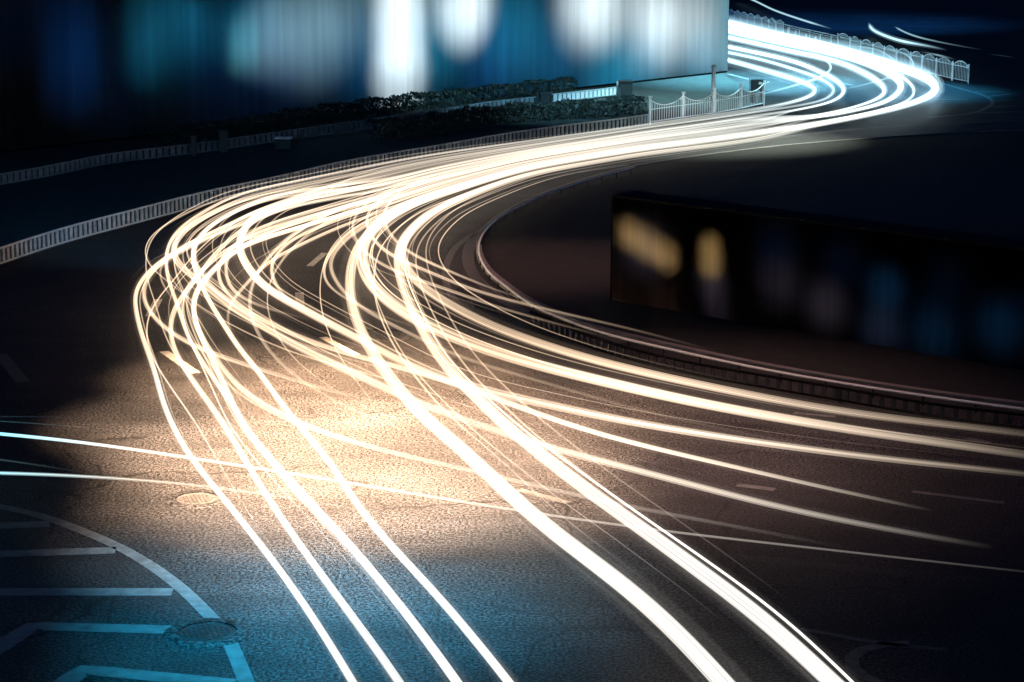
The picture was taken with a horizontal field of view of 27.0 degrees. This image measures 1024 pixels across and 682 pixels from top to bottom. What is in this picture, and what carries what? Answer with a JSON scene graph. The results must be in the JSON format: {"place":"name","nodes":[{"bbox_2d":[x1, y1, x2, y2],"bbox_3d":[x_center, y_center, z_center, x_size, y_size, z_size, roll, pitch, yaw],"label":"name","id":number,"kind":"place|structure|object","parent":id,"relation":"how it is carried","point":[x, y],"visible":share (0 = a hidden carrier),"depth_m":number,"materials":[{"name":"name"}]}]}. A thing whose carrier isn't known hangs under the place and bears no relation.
{"place":"outdoors","nodes":[
{"label":"outdoors","id":0,"kind":"place"},
{"bbox_2d":[0,73,762,264],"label":"verge","id":1,"kind":"structure","parent":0,"point":[31,208],"depth_m":78.83,"materials":[{"name":"soil"}]},
{"bbox_2d":[189,135,196,155],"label":"pillar","id":2,"kind":"structure","parent":1,"relation":"on","point":[193,146],"depth_m":80.17,"materials":[{"name":"paint"}]},
{"bbox_2d":[218,130,227,152],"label":"pillar","id":3,"kind":"structure","parent":1,"relation":"on","point":[223,147],"depth_m":81.17,"materials":[{"name":"paint"}]},
{"bbox_2d":[0,96,536,184],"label":"slatted barrier","id":4,"kind":"object","parent":1,"relation":"on","point":[271,136],"visible":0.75,"depth_m":80.43,"materials":[{"name":"metal"}]},
{"bbox_2d":[274,136,292,148],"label":"utility box","id":5,"kind":"object","parent":1,"relation":"on","point":[283,142],"visible":1,"depth_m":82.21,"materials":[{"name":"paint"}]},
{"bbox_2d":[132,76,577,147],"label":"hedge","id":6,"kind":"object","parent":1,"relation":"on","point":[322,110],"visible":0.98,"depth_m":91.28,"materials":[{"name":"green plant"}]},
{"bbox_2d":[0,0,728,152],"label":"glass hall","id":7,"kind":"structure","parent":1,"relation":"on","point":[74,72],"depth_m":90.95,"materials":[{"name":"blue glass"}]},
{"bbox_2d":[365,94,646,139],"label":"hedge","id":8,"kind":"object","parent":1,"relation":"on","point":[462,116],"visible":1,"depth_m":90.30,"materials":[{"name":"green plant"}]},
{"bbox_2d":[538,92,550,102],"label":"pillar","id":9,"kind":"structure","parent":1,"relation":"on","point":[544,97],"depth_m":97.64,"materials":[{"name":"paint"}]},
{"bbox_2d":[550,87,615,102],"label":"slatted barrier","id":10,"kind":"object","parent":1,"relation":"on","point":[600,92],"visible":0.88,"depth_m":99.77,"materials":[{"name":"white metal"}]},
{"bbox_2d":[616,81,617,96],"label":"marker post","id":11,"kind":"object","parent":1,"relation":"on","point":[616,88],"visible":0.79,"depth_m":100.57,"materials":[{"name":"metal"}]},
{"bbox_2d":[617,80,633,97],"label":"pillar","id":12,"kind":"structure","parent":1,"relation":"on","point":[624,87],"depth_m":99.94,"materials":[{"name":"paint"}]},
{"bbox_2d":[648,96,682,124],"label":"picket fence","id":13,"kind":"object","parent":1,"relation":"on","point":[659,108],"visible":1,"depth_m":91.43,"materials":[{"name":"white metal"}]},
{"bbox_2d":[682,92,713,117],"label":"picket fence","id":14,"kind":"object","parent":1,"relation":"on","point":[684,104],"visible":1,"depth_m":93.09,"materials":[{"name":"white metal"}]},
{"bbox_2d":[708,65,716,112],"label":"steel pole","id":15,"kind":"object","parent":1,"relation":"on","point":[713,82],"visible":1,"depth_m":94.17,"materials":[{"name":"grey metal"}]},
{"bbox_2d":[713,88,740,112],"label":"picket fence","id":16,"kind":"object","parent":1,"relation":"on","point":[715,94],"visible":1,"depth_m":94.65,"materials":[{"name":"white metal"}]},
{"bbox_2d":[740,80,764,108],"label":"picket fence","id":17,"kind":"object","parent":1,"relation":"on","point":[750,94],"visible":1,"depth_m":97.17,"materials":[{"name":"white metal"}]},
{"bbox_2d":[749,77,769,102],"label":"signal box","id":18,"kind":"object","parent":1,"relation":"on","point":[754,84],"visible":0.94,"depth_m":98.43,"materials":[{"name":"paint"}]},
{"bbox_2d":[0,0,1023,681],"bbox_3d":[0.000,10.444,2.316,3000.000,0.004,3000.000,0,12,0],"label":"road","id":19,"kind":"structure","parent":0,"point":[478,476],"depth_m":39.39,"materials":[{"name":"grey asphalt"}]},
{"bbox_2d":[162,489,230,508],"bbox_3d":[-5.476,2.733,37.042,1.180,0.024,1.180,-4,13,-17],"label":"manhole cover","id":20,"kind":"object","parent":19,"relation":"on","point":[195,499],"visible":1,"depth_m":36.98,"materials":[{"name":"metal"}]},
{"bbox_2d":[163,618,250,647],"bbox_3d":[-4.370,4.168,30.571,1.260,0.024,1.260,-4,13,-17],"label":"manhole cover","id":21,"kind":"object","parent":19,"relation":"on","point":[206,632],"visible":1,"depth_m":30.51,"materials":[{"name":"metal"}]},
{"bbox_2d":[0,114,648,263],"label":"slatted barrier","id":22,"kind":"object","parent":19,"relation":"on","point":[50,234],"visible":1,"depth_m":72.65,"materials":[{"name":"metal"}]},
{"bbox_2d":[348,328,413,341],"bbox_3d":[-3.062,-0.150,50.048,1.560,0.024,1.560,-4,13,-17],"label":"manhole cover","id":23,"kind":"object","parent":19,"relation":"on","point":[380,335],"visible":1,"depth_m":49.97,"materials":[{"name":"metal"}]},
{"bbox_2d":[729,9,733,24],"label":"arched railing","id":24,"kind":"object","parent":19,"relation":"on","point":[732,16],"visible":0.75,"depth_m":149.86,"materials":[{"name":"metal"}]},
{"bbox_2d":[734,10,740,24],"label":"arched railing","id":25,"kind":"object","parent":19,"relation":"on","point":[736,14],"visible":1,"depth_m":148.77,"materials":[{"name":"metal"}]},
{"bbox_2d":[740,12,746,25],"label":"arched railing","id":26,"kind":"object","parent":19,"relation":"on","point":[741,20],"visible":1,"depth_m":147.28,"materials":[{"name":"metal"}]},
{"bbox_2d":[747,13,753,27],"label":"arched railing","id":27,"kind":"object","parent":19,"relation":"on","point":[749,20],"visible":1,"depth_m":145.80,"materials":[{"name":"metal"}]},
{"bbox_2d":[482,131,1023,400],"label":"island","id":28,"kind":"structure","parent":19,"relation":"on","point":[554,251],"depth_m":66.88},
{"bbox_2d":[476,130,1023,410],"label":"kerb","id":29,"kind":"structure","parent":28,"relation":"on","point":[992,400],"depth_m":48.42,"materials":[{"name":"concrete"}]},
{"bbox_2d":[478,167,1023,412],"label":"handrail","id":30,"kind":"object","parent":28,"relation":"on","point":[975,403],"visible":0.96,"depth_m":47.01,"materials":[{"name":"grey metal"}]},
{"bbox_2d":[610,191,1023,369],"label":"glass screen","id":31,"kind":"object","parent":28,"relation":"on","point":[949,294],"visible":1,"depth_m":49.07,"materials":[{"name":"black glass"}]},
{"bbox_2d":[754,15,760,29],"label":"arched railing","id":32,"kind":"object","parent":19,"relation":"on","point":[759,20],"visible":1,"depth_m":144.30,"materials":[{"name":"metal"}]},
{"bbox_2d":[761,16,768,30],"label":"arched railing","id":33,"kind":"object","parent":19,"relation":"on","point":[766,28],"visible":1,"depth_m":142.67,"materials":[{"name":"metal"}]},
{"bbox_2d":[768,18,775,34],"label":"arched railing","id":34,"kind":"object","parent":19,"relation":"on","point":[771,28],"visible":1,"depth_m":141.25,"materials":[{"name":"metal"}]},
{"bbox_2d":[529,311,1023,428],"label":"slatted barrier","id":35,"kind":"object","parent":19,"relation":"on","point":[837,390],"visible":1,"depth_m":44.44,"materials":[{"name":"metal"}]},
{"bbox_2d":[776,19,783,35],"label":"arched railing","id":36,"kind":"object","parent":19,"relation":"on","point":[779,23],"visible":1,"depth_m":139.70,"materials":[{"name":"metal"}]},
{"bbox_2d":[784,24,836,47],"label":"guard rail","id":37,"kind":"object","parent":19,"relation":"on","point":[789,27],"visible":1,"depth_m":133.84,"materials":[{"name":"metal"}]},
{"bbox_2d":[837,33,850,50],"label":"arched railing","id":38,"kind":"object","parent":19,"relation":"on","point":[845,41],"visible":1,"depth_m":127.24,"materials":[{"name":"metal"}]},
{"bbox_2d":[849,36,860,56],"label":"arched railing","id":39,"kind":"object","parent":19,"relation":"on","point":[855,49],"visible":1,"depth_m":124.83,"materials":[{"name":"metal"}]},
{"bbox_2d":[860,39,872,57],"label":"arched railing","id":40,"kind":"object","parent":19,"relation":"on","point":[862,53],"visible":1,"depth_m":122.69,"materials":[{"name":"metal"}]},
{"bbox_2d":[872,42,884,61],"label":"arched railing","id":41,"kind":"object","parent":19,"relation":"on","point":[874,56],"visible":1,"depth_m":121.09,"materials":[{"name":"metal"}]},
{"bbox_2d":[883,45,896,66],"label":"arched railing","id":42,"kind":"object","parent":19,"relation":"on","point":[886,51],"visible":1,"depth_m":118.98,"materials":[{"name":"metal"}]},
{"bbox_2d":[896,48,910,67],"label":"arched railing","id":43,"kind":"object","parent":19,"relation":"on","point":[904,53],"visible":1,"depth_m":116.81,"materials":[{"name":"metal"}]},
{"bbox_2d":[910,51,921,70],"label":"arched railing","id":44,"kind":"object","parent":19,"relation":"on","point":[913,65],"visible":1,"depth_m":115.23,"materials":[{"name":"metal"}]},
{"bbox_2d":[921,54,935,76],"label":"arched railing","id":45,"kind":"object","parent":19,"relation":"on","point":[923,61],"visible":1,"depth_m":113.22,"materials":[{"name":"metal"}]},
{"bbox_2d":[936,57,952,79],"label":"arched railing","id":46,"kind":"object","parent":19,"relation":"on","point":[942,62],"visible":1,"depth_m":111.15,"materials":[{"name":"metal"}]},
{"bbox_2d":[952,61,969,83],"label":"arched railing","id":47,"kind":"object","parent":19,"relation":"on","point":[968,67],"visible":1,"depth_m":109.12,"materials":[{"name":"metal"}]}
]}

